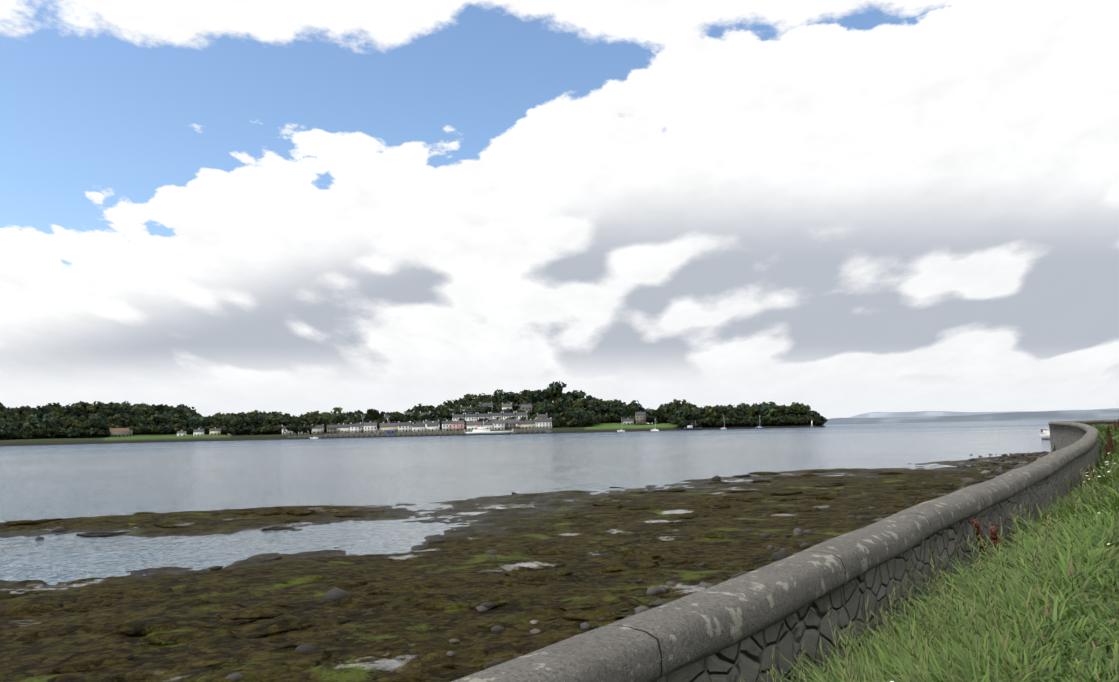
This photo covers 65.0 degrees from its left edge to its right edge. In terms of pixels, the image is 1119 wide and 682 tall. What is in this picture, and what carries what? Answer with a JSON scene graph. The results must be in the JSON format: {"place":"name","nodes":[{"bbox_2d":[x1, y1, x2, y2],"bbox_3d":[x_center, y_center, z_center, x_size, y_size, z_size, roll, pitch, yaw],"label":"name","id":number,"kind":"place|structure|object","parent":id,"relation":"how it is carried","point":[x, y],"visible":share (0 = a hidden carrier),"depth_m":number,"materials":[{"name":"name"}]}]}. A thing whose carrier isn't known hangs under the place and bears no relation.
{"place":"outdoors","nodes":[
{"label":"outdoors","id":0,"kind":"place"},
{"bbox_2d":[0,403,825,445],"bbox_3d":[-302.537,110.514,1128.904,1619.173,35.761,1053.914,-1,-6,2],"label":"shore hill","id":1,"kind":"structure","parent":0,"point":[608,426],"depth_m":739.48,"materials":[{"name":"green plant"}]},
{"bbox_2d":[59,402,746,437],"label":"village houses","id":2,"kind":"structure","parent":1,"relation":"on","point":[454,424],"depth_m":754.99,"materials":[{"name":"white paint"}]},
{"bbox_2d":[0,397,819,439],"bbox_3d":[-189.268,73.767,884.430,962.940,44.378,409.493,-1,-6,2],"label":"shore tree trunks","id":3,"kind":"object","parent":1,"relation":"on","point":[226,433],"depth_m":761.02,"materials":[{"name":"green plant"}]},
{"bbox_2d":[0,381,827,438],"bbox_3d":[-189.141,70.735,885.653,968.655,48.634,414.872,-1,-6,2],"label":"shore trees","id":4,"kind":"object","parent":1,"relation":"on","point":[55,420],"visible":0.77,"depth_m":801.97,"materials":[{"name":"green plant"}]},
{"bbox_2d":[0,444,1111,681],"bbox_3d":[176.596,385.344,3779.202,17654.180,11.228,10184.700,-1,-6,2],"label":"terrain","id":5,"kind":"structure","parent":0,"point":[512,528],"depth_m":15.50,"materials":[{"name":"brown soil"}]},
{"bbox_2d":[0,463,998,681],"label":"seaweed","id":6,"kind":"object","parent":5,"relation":"on","point":[171,627],"visible":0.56,"depth_m":11.05,"materials":[{"name":"brown plant"}]},
{"bbox_2d":[34,451,1051,680],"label":"foreshore stones","id":7,"kind":"object","parent":5,"relation":"on","point":[334,593],"visible":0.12,"depth_m":14.73,"materials":[{"name":"grey stone"}]},
{"bbox_2d":[451,419,1117,681],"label":"sea wall","id":8,"kind":"structure","parent":5,"relation":"on","point":[736,629],"depth_m":6.35,"materials":[{"name":"stone"}]},
{"bbox_2d":[704,453,1118,681],"bbox_3d":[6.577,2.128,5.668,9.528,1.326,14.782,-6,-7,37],"label":"grass","id":9,"kind":"structure","parent":5,"relation":"on","point":[1069,636],"depth_m":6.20,"materials":[{"name":"green plant"}]},
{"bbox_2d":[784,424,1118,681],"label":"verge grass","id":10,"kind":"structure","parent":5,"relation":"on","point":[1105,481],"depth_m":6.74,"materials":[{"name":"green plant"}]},
{"bbox_2d":[890,419,1118,681],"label":"wildflowers","id":11,"kind":"object","parent":5,"relation":"on","point":[1108,446],"visible":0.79,"depth_m":10.73,"materials":[{"name":"brown plant"}]},
{"bbox_2d":[0,418,1118,584],"bbox_3d":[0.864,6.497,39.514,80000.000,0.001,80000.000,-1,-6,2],"label":"sea water","id":12,"kind":"structure","parent":0,"point":[38,482],"depth_m":56.50,"materials":[{"name":"grey liquid"}]},
{"bbox_2d":[310,415,813,438],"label":"boats","id":13,"kind":"object","parent":12,"relation":"on","point":[481,431],"visible":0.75,"depth_m":707.90,"materials":[{"name":"white plastic"}]},
{"bbox_2d":[1040,428,1049,439],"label":"moored boat","id":14,"kind":"object","parent":12,"relation":"on","point":[1045,434],"visible":0.42,"depth_m":108.32,"materials":[{"name":"white plastic"}]},
{"bbox_2d":[0,0,1118,423],"label":"sky","id":15,"kind":"structure","parent":0,"point":[837,208],"materials":[{"name":"white"}]},
{"bbox_2d":[824,408,1118,424],"bbox_3d":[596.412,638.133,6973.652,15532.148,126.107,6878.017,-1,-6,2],"label":"distant hills","id":16,"kind":"structure","parent":0,"point":[905,417],"depth_m":5008.29,"materials":[{"name":"grey"}]}
]}

